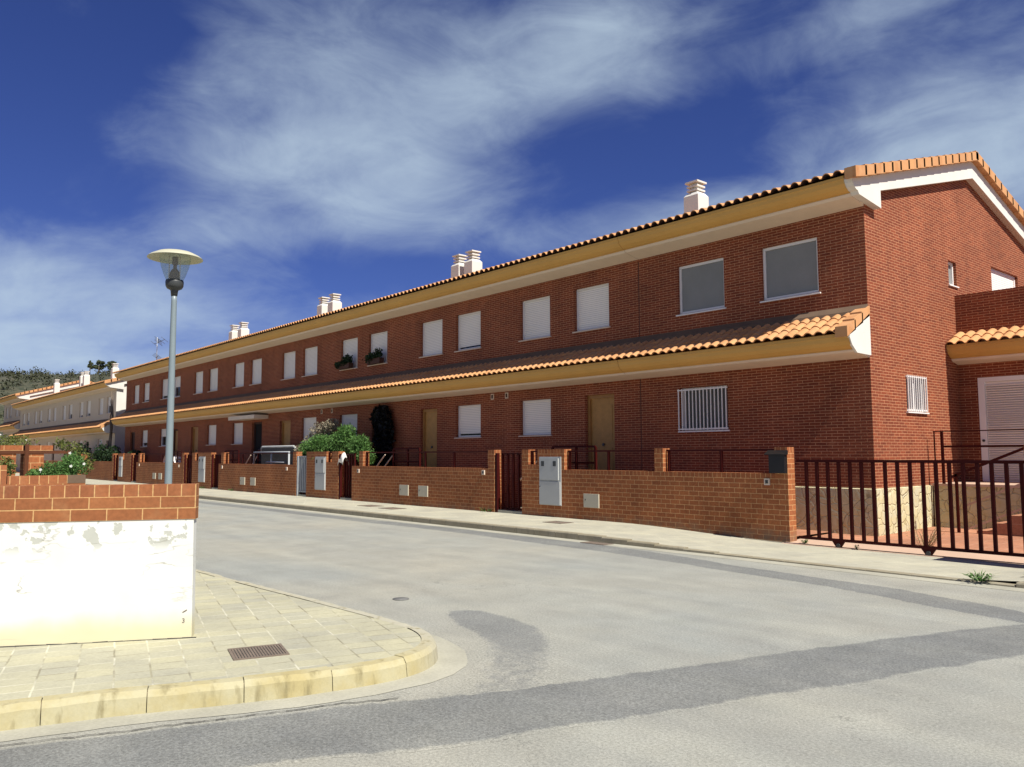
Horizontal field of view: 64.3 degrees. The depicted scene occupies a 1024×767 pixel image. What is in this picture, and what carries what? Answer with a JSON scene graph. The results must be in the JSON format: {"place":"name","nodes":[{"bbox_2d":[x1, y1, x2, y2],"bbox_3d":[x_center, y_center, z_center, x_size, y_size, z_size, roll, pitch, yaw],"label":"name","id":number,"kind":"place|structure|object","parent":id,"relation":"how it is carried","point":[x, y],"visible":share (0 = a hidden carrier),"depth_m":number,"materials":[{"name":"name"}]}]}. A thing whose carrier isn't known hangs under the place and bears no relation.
{"place":"outdoors","nodes":[
{"label":"outdoors","id":0,"kind":"place"},
{"bbox_2d":[0,397,13,443],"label":"rendered house","id":1,"kind":"structure","parent":0,"point":[8,412],"depth_m":91.17,"materials":[{"name":"white paint"}]},
{"bbox_2d":[20,398,44,444],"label":"rendered house","id":2,"kind":"structure","parent":0,"point":[38,415],"depth_m":77.32,"materials":[{"name":"white paint"}]},
{"bbox_2d":[10,379,59,471],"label":"rendered house","id":3,"kind":"structure","parent":0,"point":[25,419],"depth_m":82.39,"materials":[{"name":"white paint"}]},
{"bbox_2d":[0,465,85,485],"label":"yard wall","id":4,"kind":"structure","parent":0,"point":[5,480],"depth_m":11.61,"materials":[{"name":"brick"}]},
{"bbox_2d":[3,380,94,470],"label":"rendered house","id":5,"kind":"structure","parent":0,"point":[21,397],"depth_m":86.27,"materials":[{"name":"white paint"}]},
{"bbox_2d":[0,374,110,441],"bbox_3d":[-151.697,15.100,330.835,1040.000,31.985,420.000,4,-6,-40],"label":"hill","id":6,"kind":"structure","parent":0,"point":[20,388],"depth_m":214.86,"materials":[{"name":"green plant"}]},
{"bbox_2d":[0,366,110,422],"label":"hillside scrub","id":7,"kind":"object","parent":6,"relation":"on","point":[8,374],"visible":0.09,"depth_m":231.88,"materials":[{"name":"green plant"}]},
{"bbox_2d":[32,371,89,460],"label":"rendered house","id":8,"kind":"structure","parent":0,"point":[52,407],"depth_m":73.25,"materials":[{"name":"white paint"}]},
{"bbox_2d":[47,389,75,460],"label":"rendered house","id":9,"kind":"structure","parent":0,"point":[67,411],"depth_m":68.53,"materials":[{"name":"white paint"}]},
{"bbox_2d":[0,483,198,647],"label":"corner wall","id":10,"kind":"structure","parent":0,"point":[80,564],"depth_m":7.05,"materials":[{"name":"white paint"}]},
{"bbox_2d":[138,356,186,461],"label":"terraced house","id":11,"kind":"structure","parent":0,"point":[158,368],"depth_m":49.26,"materials":[{"name":"brick"}]},
{"bbox_2d":[0,572,420,700],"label":"pavement","id":12,"kind":"structure","parent":0,"point":[306,634],"depth_m":6.75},
{"bbox_2d":[0,455,16,475],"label":"flowering shrub","id":13,"kind":"object","parent":12,"relation":"on","point":[10,466],"visible":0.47,"depth_m":12.22,"materials":[{"name":"green plant"}]},
{"bbox_2d":[0,445,24,475],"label":"brick pier","id":14,"kind":"structure","parent":12,"relation":"on","point":[11,448],"depth_m":12.90,"materials":[{"name":"orange brick"}]},
{"bbox_2d":[0,434,38,444],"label":"flowering shrub","id":15,"kind":"object","parent":12,"relation":"on","point":[12,441],"visible":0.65,"depth_m":14.77,"materials":[{"name":"green plant"}]},
{"bbox_2d":[0,444,69,475],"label":"yard fence","id":16,"kind":"object","parent":12,"relation":"on","point":[26,452],"visible":0.27,"depth_m":12.65,"materials":[{"name":"brown paint"}]},
{"bbox_2d":[20,445,52,475],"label":"brick pier","id":17,"kind":"structure","parent":12,"relation":"on","point":[36,460],"depth_m":13.13,"materials":[{"name":"orange brick"}]},
{"bbox_2d":[25,450,90,475],"bbox_3d":[-6.855,1.848,12.294,0.860,1.705,0.864,4,-6,-40],"label":"flowering shrub","id":18,"kind":"object","parent":12,"relation":"on","point":[73,464],"visible":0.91,"depth_m":12.22,"materials":[{"name":"green plant"}]},
{"bbox_2d":[53,437,95,474],"bbox_3d":[-7.263,1.840,13.468,0.673,1.922,0.448,1,-5,-16],"label":"tall shrub","id":19,"kind":"object","parent":12,"relation":"on","point":[61,443],"visible":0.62,"depth_m":13.54,"materials":[{"name":"green plant"}]},
{"bbox_2d":[147,249,202,483],"bbox_3d":[-4.041,0.419,9.639,0.628,4.045,0.628,4,-6,-40],"label":"street lamp","id":20,"kind":"object","parent":12,"relation":"on","point":[174,284],"visible":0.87,"depth_m":9.69,"materials":[{"name":"grey metal"}]},
{"bbox_2d":[228,643,289,660],"bbox_3d":[-2.066,2.183,6.633,0.430,0.009,0.400,2,-5,-25],"label":"drain grate","id":21,"kind":"object","parent":12,"relation":"in","point":[254,652],"visible":1,"depth_m":6.62,"materials":[{"name":"metal"}]},
{"bbox_2d":[174,322,248,482],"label":"terraced house","id":22,"kind":"structure","parent":0,"point":[204,389],"depth_m":44.60,"materials":[{"name":"brick"}]},
{"bbox_2d":[193,371,202,394],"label":"window","id":23,"kind":"structure","parent":22,"relation":"in","point":[199,375],"depth_m":45.74,"materials":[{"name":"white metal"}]},
{"bbox_2d":[209,368,217,391],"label":"window","id":24,"kind":"structure","parent":22,"relation":"in","point":[214,372],"depth_m":44.07,"materials":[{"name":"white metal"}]},
{"bbox_2d":[205,333,270,487],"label":"terraced house","id":25,"kind":"structure","parent":0,"point":[247,359],"depth_m":40.13,"materials":[{"name":"brick"}]},
{"bbox_2d":[231,423,242,444],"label":"window","id":26,"kind":"structure","parent":25,"relation":"in","point":[238,428],"depth_m":41.16,"materials":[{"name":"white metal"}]},
{"bbox_2d":[234,362,243,387],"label":"window","id":27,"kind":"structure","parent":25,"relation":"in","point":[240,366],"depth_m":41.41,"materials":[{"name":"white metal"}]},
{"bbox_2d":[249,358,261,385],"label":"window","id":28,"kind":"structure","parent":25,"relation":"in","point":[257,364],"depth_m":39.83,"materials":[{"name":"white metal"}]},
{"bbox_2d":[254,422,261,463],"bbox_3d":[-12.146,3.012,39.215,0.100,2.299,1.148,4,-6,-40],"label":"door","id":29,"kind":"structure","parent":25,"relation":"in","point":[257,425],"depth_m":39.38,"materials":[{"name":"black wood"}]},
{"bbox_2d":[250,293,341,492],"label":"terraced house","id":30,"kind":"structure","parent":0,"point":[299,363],"depth_m":36.07,"materials":[{"name":"brick"}]},
{"bbox_2d":[281,420,290,444],"bbox_3d":[-10.147,2.815,36.887,0.100,2.279,1.098,4,-6,-40],"label":"door","id":31,"kind":"structure","parent":30,"relation":"in","point":[285,424],"depth_m":37.06,"materials":[{"name":"brown wood"}]},
{"bbox_2d":[283,351,294,379],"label":"window","id":32,"kind":"structure","parent":30,"relation":"in","point":[289,358],"depth_m":37.12,"materials":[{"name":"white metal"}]},
{"bbox_2d":[300,417,315,442],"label":"window","id":33,"kind":"structure","parent":30,"relation":"in","point":[308,422],"depth_m":35.38,"materials":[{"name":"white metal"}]},
{"bbox_2d":[301,346,316,376],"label":"window","id":34,"kind":"structure","parent":30,"relation":"in","point":[310,353],"depth_m":35.53,"materials":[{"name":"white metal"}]},
{"bbox_2d":[306,297,402,497],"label":"terraced house","id":35,"kind":"structure","parent":0,"point":[358,399],"depth_m":31.27,"materials":[{"name":"brick"}]},
{"bbox_2d":[334,353,352,369],"bbox_3d":[-6.776,-0.874,32.754,0.366,0.615,1.428,4,-6,-40],"label":"flower trough","id":36,"kind":"object","parent":35,"relation":"on","point":[346,363],"visible":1,"depth_m":32.49,"materials":[{"name":"green plant"}]},
{"bbox_2d":[339,338,357,370],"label":"window","id":37,"kind":"structure","parent":35,"relation":"in","point":[350,346],"depth_m":32.82,"materials":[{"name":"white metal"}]},
{"bbox_2d":[342,414,356,436],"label":"window","id":38,"kind":"structure","parent":35,"relation":"in","point":[351,419],"depth_m":32.64,"materials":[{"name":"white metal"}]},
{"bbox_2d":[362,347,383,364],"bbox_3d":[-5.245,-1.046,30.976,0.389,0.613,1.317,4,-6,-40],"label":"flower trough","id":39,"kind":"object","parent":35,"relation":"on","point":[374,358],"visible":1,"depth_m":30.80,"materials":[{"name":"green plant"}]},
{"bbox_2d":[368,331,387,365],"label":"window","id":40,"kind":"structure","parent":35,"relation":"in","point":[378,340],"depth_m":31.19,"materials":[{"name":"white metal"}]},
{"bbox_2d":[15,471,827,535],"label":"front yard ground","id":41,"kind":"structure","parent":0,"point":[800,532],"depth_m":16.81,"materials":[{"name":"red tile"}]},
{"bbox_2d":[91,441,108,460],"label":"dark shrub","id":42,"kind":"object","parent":41,"relation":"on","point":[97,454],"visible":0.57,"depth_m":56.30,"materials":[{"name":"green plant"}]},
{"bbox_2d":[102,445,122,461],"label":"dark shrub","id":43,"kind":"object","parent":41,"relation":"on","point":[107,455],"visible":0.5,"depth_m":53.96,"materials":[{"name":"green plant"}]},
{"bbox_2d":[253,445,295,464],"bbox_3d":[-10.190,3.684,35.020,0.394,2.029,3.743,4,-6,-40],"label":"swing frame","id":44,"kind":"object","parent":41,"relation":"on","point":[283,459],"visible":0.69,"depth_m":34.93,"materials":[{"name":"grey paint"}]},
{"bbox_2d":[294,418,340,451],"bbox_3d":[-7.796,2.963,32.682,0.916,3.076,3.455,4,-6,-40],"label":"dry flower bush","id":45,"kind":"object","parent":41,"relation":"on","point":[327,425],"visible":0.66,"depth_m":32.14,"materials":[{"name":"brown plant"}]},
{"bbox_2d":[298,424,377,479],"bbox_3d":[-6.667,2.905,30.664,1.238,2.871,5.776,4,-6,-40],"label":"garden bush","id":46,"kind":"object","parent":41,"relation":"on","point":[347,441],"visible":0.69,"depth_m":30.09,"materials":[{"name":"green plant"}]},
{"bbox_2d":[377,448,420,466],"bbox_3d":[-4.031,3.130,27.796,0.378,1.845,2.685,4,-6,-40],"label":"porch railing","id":47,"kind":"object","parent":41,"relation":"on","point":[407,461],"visible":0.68,"depth_m":27.63,"materials":[{"name":"black metal"}]},
{"bbox_2d":[520,445,596,480],"bbox_3d":[1.171,2.590,21.742,0.378,1.845,2.685,4,-6,-40],"label":"porch railing","id":48,"kind":"object","parent":41,"relation":"on","point":[576,462],"visible":0.49,"depth_m":21.36,"materials":[{"name":"brown metal"}]},
{"bbox_2d":[0,500,1023,766],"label":"road","id":49,"kind":"structure","parent":0,"point":[596,614],"depth_m":8.20,"materials":[{"name":"grey asphalt"}]},
{"bbox_2d":[0,569,437,730],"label":"kerb","id":50,"kind":"structure","parent":49,"relation":"on","point":[422,656],"depth_m":5.73,"materials":[{"name":"beige concrete"}]},
{"bbox_2d":[0,634,466,741],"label":"gutter","id":51,"kind":"object","parent":49,"relation":"on","point":[452,659],"visible":0.61,"depth_m":5.71,"materials":[{"name":"concrete"}]},
{"bbox_2d":[444,609,559,694],"bbox_3d":[-0.081,2.393,7.446,1.029,0.002,3.659,0,-5,-6],"label":"asphalt patch","id":52,"kind":"object","parent":49,"relation":"on","point":[513,653],"visible":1,"depth_m":7.14,"materials":[{"name":"grey asphalt"}]},
{"bbox_2d":[0,623,1023,766],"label":"cross street asphalt patch","id":53,"kind":"object","parent":49,"relation":"on","point":[386,727],"visible":1,"depth_m":5.55,"materials":[{"name":"grey asphalt"}]},
{"bbox_2d":[0,698,393,745],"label":"road seam","id":54,"kind":"object","parent":53,"relation":"on","point":[201,721],"visible":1,"depth_m":5.36,"materials":[{"name":"grey asphalt"}]},
{"bbox_2d":[85,484,1023,587],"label":"kerb","id":55,"kind":"structure","parent":49,"relation":"on","point":[555,533],"depth_m":17.12,"materials":[{"name":"grey concrete"}]},
{"bbox_2d":[958,569,999,581],"bbox_3d":[6.233,2.553,10.859,0.473,0.156,0.563,0,-5,-1],"label":"weed","id":56,"kind":"object","parent":55,"relation":"on","point":[979,577],"visible":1,"depth_m":10.85,"materials":[{"name":"green plant"}]},
{"bbox_2d":[199,501,1023,622],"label":"street asphalt patch","id":57,"kind":"object","parent":49,"relation":"on","point":[959,606],"visible":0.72,"depth_m":11.89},
{"bbox_2d":[199,499,1023,591],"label":"gutter","id":58,"kind":"object","parent":49,"relation":"on","point":[856,571],"visible":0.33,"depth_m":13.61,"materials":[{"name":"concrete"}]},
{"bbox_2d":[0,0,1023,373],"label":"sky","id":59,"kind":"structure","parent":0,"point":[305,151],"materials":[{"name":"blue"}]},
{"bbox_2d":[15,473,1023,580],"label":"pavement","id":60,"kind":"structure","parent":0,"point":[937,566],"depth_m":15.98,"materials":[{"name":"beige concrete"}]},
{"bbox_2d":[784,539,1023,564],"bbox_3d":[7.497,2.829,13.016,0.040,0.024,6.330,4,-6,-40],"label":"gate track","id":61,"kind":"structure","parent":60,"relation":"on","point":[917,554],"depth_m":13.74,"materials":[{"name":"concrete"}]},
{"bbox_2d":[796,460,1023,556],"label":"sliding gate","id":62,"kind":"structure","parent":61,"relation":"on","point":[927,550],"depth_m":13.84,"materials":[{"name":"brown metal"}]},
{"bbox_2d":[478,233,641,508],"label":"terraced house","id":63,"kind":"structure","parent":0,"point":[570,323],"depth_m":22.91,"materials":[{"name":"brick"}]},
{"bbox_2d":[518,296,550,341],"bbox_3d":[0.733,-1.929,24.386,0.215,1.254,1.410,4,-6,-40],"label":"window","id":64,"kind":"structure","parent":63,"relation":"in","point":[536,312],"depth_m":24.47,"materials":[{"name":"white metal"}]},
{"bbox_2d":[518,399,551,436],"bbox_3d":[0.739,1.026,24.140,0.215,1.084,1.430,4,-6,-40],"label":"window","id":65,"kind":"structure","parent":63,"relation":"in","point":[536,413],"depth_m":24.22,"materials":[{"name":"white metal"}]},
{"bbox_2d":[572,283,610,332],"bbox_3d":[2.245,-2.086,22.627,0.215,1.254,1.420,4,-6,-40],"label":"window","id":66,"kind":"structure","parent":63,"relation":"in","point":[592,302],"depth_m":22.70,"materials":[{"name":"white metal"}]},
{"bbox_2d":[588,394,614,469],"bbox_3d":[2.495,1.470,22.181,0.100,2.339,1.078,4,-6,-40],"label":"door","id":67,"kind":"structure","parent":63,"relation":"in","point":[601,422],"depth_m":22.23,"materials":[{"name":"brown wood"}]},
{"bbox_2d":[719,552,1023,583],"bbox_3d":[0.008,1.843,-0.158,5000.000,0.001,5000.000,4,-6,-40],"label":"ground","id":68,"kind":"structure","parent":0,"point":[1013,582],"depth_m":11.62,"materials":[{"name":"grey concrete"}]},
{"bbox_2d":[62,386,94,458],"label":"rendered house","id":69,"kind":"structure","parent":68,"relation":"on","point":[85,405],"depth_m":64.04,"materials":[{"name":"white paint"}]},
{"bbox_2d":[81,453,117,480],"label":"garden wall","id":70,"kind":"structure","parent":68,"relation":"on","point":[102,470],"depth_m":52.95,"materials":[{"name":"brick"}]},
{"bbox_2d":[80,363,126,455],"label":"rendered house","id":71,"kind":"structure","parent":68,"relation":"on","point":[98,428],"depth_m":58.76,"materials":[{"name":"white paint"}]},
{"bbox_2d":[117,453,134,481],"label":"garden wall","id":72,"kind":"structure","parent":68,"relation":"on","point":[126,471],"depth_m":48.97,"materials":[{"name":"brick"}]},
{"bbox_2d":[110,364,154,461],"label":"terraced house","id":73,"kind":"structure","parent":68,"relation":"on","point":[140,393],"depth_m":53.17,"materials":[{"name":"brick"}]},
{"bbox_2d":[136,453,188,483],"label":"garden wall","id":74,"kind":"structure","parent":68,"relation":"on","point":[145,471],"depth_m":44.64,"materials":[{"name":"brick"}]},
{"bbox_2d":[130,455,138,482],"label":"garden gate","id":75,"kind":"structure","parent":74,"relation":"attached to","point":[136,457],"depth_m":48.21,"materials":[{"name":"red metal"}]},
{"bbox_2d":[184,454,191,483],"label":"garden gate","id":76,"kind":"structure","parent":74,"relation":"attached to","point":[189,472],"depth_m":41.32,"materials":[{"name":"red metal"}]},
{"bbox_2d":[191,453,215,488],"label":"garden wall","id":77,"kind":"structure","parent":68,"relation":"on","point":[207,482],"depth_m":39.16,"materials":[{"name":"brick"}]},
{"bbox_2d":[198,457,204,481],"bbox_3d":[-15.026,4.153,39.447,0.054,1.230,0.800,4,-6,-40],"label":"meter cabinet","id":78,"kind":"object","parent":77,"relation":"attached to","point":[201,471],"visible":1,"depth_m":39.38,"materials":[{"name":"grey plastic"}]},
{"bbox_2d":[211,454,220,488],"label":"garden gate","id":79,"kind":"structure","parent":77,"relation":"attached to","point":[217,459],"depth_m":38.50,"materials":[{"name":"red metal"}]},
{"bbox_2d":[218,452,301,495],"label":"garden wall","id":80,"kind":"structure","parent":68,"relation":"on","point":[278,479],"depth_m":34.27,"materials":[{"name":"brick"}]},
{"bbox_2d":[306,451,344,498],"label":"garden wall","id":81,"kind":"structure","parent":68,"relation":"on","point":[331,491],"depth_m":29.91,"materials":[{"name":"brick"}]},
{"bbox_2d":[296,456,306,496],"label":"garden gate","id":82,"kind":"structure","parent":81,"relation":"attached to","point":[301,474],"depth_m":31.55,"materials":[{"name":"grey metal"}]},
{"bbox_2d":[315,457,325,489],"bbox_3d":[-7.128,3.332,30.257,0.054,1.230,0.790,4,-6,-40],"label":"meter cabinet","id":83,"kind":"object","parent":81,"relation":"attached to","point":[320,473],"visible":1,"depth_m":30.19,"materials":[{"name":"grey plastic"}]},
{"bbox_2d":[339,454,355,499],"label":"garden gate","id":84,"kind":"structure","parent":81,"relation":"attached to","point":[346,487],"depth_m":29.08,"materials":[{"name":"red metal"}]},
{"bbox_2d":[351,450,500,511],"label":"garden wall","id":85,"kind":"structure","parent":68,"relation":"on","point":[463,488],"depth_m":24.85,"materials":[{"name":"brick"}]},
{"bbox_2d":[366,451,487,467],"bbox_3d":[-2.807,2.374,25.499,0.050,0.490,6.800,4,-6,-40],"label":"wall railing","id":86,"kind":"object","parent":85,"relation":"on","point":[425,457],"depth_m":25.23,"materials":[{"name":"brown metal"}]},
{"bbox_2d":[380,250,501,506],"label":"terraced house","id":87,"kind":"structure","parent":68,"relation":"on","point":[452,337],"depth_m":27.30,"materials":[{"name":"brick"}]},
{"bbox_2d":[423,409,436,466],"bbox_3d":[-2.772,2.038,28.308,0.100,2.299,0.998,4,-6,-40],"label":"door","id":88,"kind":"structure","parent":87,"relation":"in","point":[429,415],"depth_m":28.39,"materials":[{"name":"brown wood"}]},
{"bbox_2d":[419,319,442,357],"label":"window","id":89,"kind":"structure","parent":87,"relation":"in","point":[432,331],"depth_m":28.57,"materials":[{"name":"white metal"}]},
{"bbox_2d":[454,311,481,351],"bbox_3d":[-1.397,-1.707,26.864,0.215,1.254,1.420,4,-6,-40],"label":"window","id":90,"kind":"structure","parent":87,"relation":"in","point":[469,325],"depth_m":26.97,"materials":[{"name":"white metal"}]},
{"bbox_2d":[454,404,481,438],"bbox_3d":[-1.381,1.246,26.607,0.215,1.084,1.410,4,-6,-40],"label":"window","id":91,"kind":"structure","parent":87,"relation":"in","point":[469,415],"depth_m":26.69,"materials":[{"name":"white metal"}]},
{"bbox_2d":[522,447,796,541],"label":"garden wall","id":92,"kind":"structure","parent":68,"relation":"on","point":[745,505],"depth_m":17.79,"materials":[{"name":"brick"}]},
{"bbox_2d":[495,453,521,513],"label":"garden gate","id":93,"kind":"structure","parent":92,"relation":"attached to","point":[512,510],"depth_m":22.35,"materials":[{"name":"brown metal"}]},
{"bbox_2d":[539,457,561,505],"bbox_3d":[0.965,2.490,20.840,0.054,1.230,0.800,4,-6,-40],"label":"meter cabinet","id":94,"kind":"object","parent":92,"relation":"attached to","point":[550,492],"visible":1,"depth_m":20.80,"materials":[{"name":"grey plastic"}]},
{"bbox_2d":[583,494,598,507],"bbox_3d":[1.917,2.836,19.711,0.036,0.330,0.500,4,-6,-40],"label":"meter cover","id":95,"kind":"object","parent":92,"relation":"attached to","point":[591,500],"visible":1,"depth_m":19.69,"materials":[{"name":"beige plastic"}]},
{"bbox_2d":[568,450,653,469],"bbox_3d":[2.353,1.837,19.495,0.050,0.490,2.870,4,-6,-40],"label":"railing","id":96,"kind":"object","parent":92,"relation":"on","point":[608,457],"depth_m":19.53,"materials":[{"name":"brown metal"}]},
{"bbox_2d":[666,449,773,471],"bbox_3d":[4.353,1.629,17.168,0.050,0.490,2.740,4,-6,-40],"label":"railing","id":97,"kind":"object","parent":92,"relation":"on","point":[669,458],"depth_m":17.13,"materials":[{"name":"brown metal"}]},
{"bbox_2d":[764,450,787,472],"bbox_3d":[5.161,1.527,15.929,0.142,0.445,0.440,4,-6,-40],"label":"mailbox","id":98,"kind":"object","parent":92,"relation":"attached to","point":[777,459],"visible":1,"depth_m":15.88,"materials":[{"name":"black paint"}]},
{"bbox_2d":[616,151,1023,538],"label":"terraced house","id":99,"kind":"structure","parent":68,"relation":"on","point":[873,311],"depth_m":18.39,"materials":[{"name":"brick"}]},
{"bbox_2d":[676,258,725,316],"bbox_3d":[4.620,-2.334,19.847,0.195,1.254,1.450,4,-6,-40],"label":"window","id":100,"kind":"structure","parent":99,"relation":"in","point":[701,284],"depth_m":19.88,"materials":[{"name":"white metal"}]},
{"bbox_2d":[677,385,729,431],"bbox_3d":[4.630,0.620,19.591,0.243,1.084,1.470,4,-6,-40],"label":"window","id":101,"kind":"structure","parent":99,"relation":"in","point":[705,409],"depth_m":19.60,"materials":[{"name":"white metal"}]},
{"bbox_2d":[760,237,820,302],"bbox_3d":[6.165,-2.495,18.050,0.195,1.254,1.460,4,-6,-40],"label":"window","id":102,"kind":"structure","parent":99,"relation":"in","point":[790,269],"depth_m":18.07,"materials":[{"name":"white metal"}]},
{"bbox_2d":[905,375,928,413],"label":"window","id":103,"kind":"structure","parent":99,"relation":"in","point":[916,401],"depth_m":17.80,"materials":[{"name":"white metal"}]},
{"bbox_2d":[933,429,1023,483],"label":"terrace railing","id":104,"kind":"object","parent":99,"relation":"on","point":[943,446],"visible":0.81,"depth_m":17.65,"materials":[{"name":"brown metal"}]},
{"bbox_2d":[977,375,1023,481],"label":"louvred door","id":105,"kind":"structure","parent":99,"relation":"in","point":[1001,399],"depth_m":18.63,"materials":[{"name":"white metal"}]},
{"bbox_2d":[991,268,1014,289],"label":"window","id":106,"kind":"structure","parent":99,"relation":"in","point":[1000,280],"depth_m":21.90,"materials":[{"name":"white metal"}]},
{"bbox_2d":[812,526,1023,553],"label":"driveway","id":107,"kind":"structure","parent":0,"point":[1018,546],"depth_m":15.60,"materials":[{"name":"red tile"}]},
{"bbox_2d":[905,522,947,545],"bbox_3d":[7.416,2.674,14.659,0.946,0.494,0.925,-1,-5,13],"label":"weed","id":108,"kind":"object","parent":107,"relation":"on","point":[932,539],"visible":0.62,"depth_m":14.55,"materials":[{"name":"beige plant"}]},
{"bbox_2d":[952,447,1023,532],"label":"stair handrail","id":109,"kind":"object","parent":107,"relation":"on","point":[956,475],"visible":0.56,"depth_m":16.66,"materials":[{"name":"metal"}]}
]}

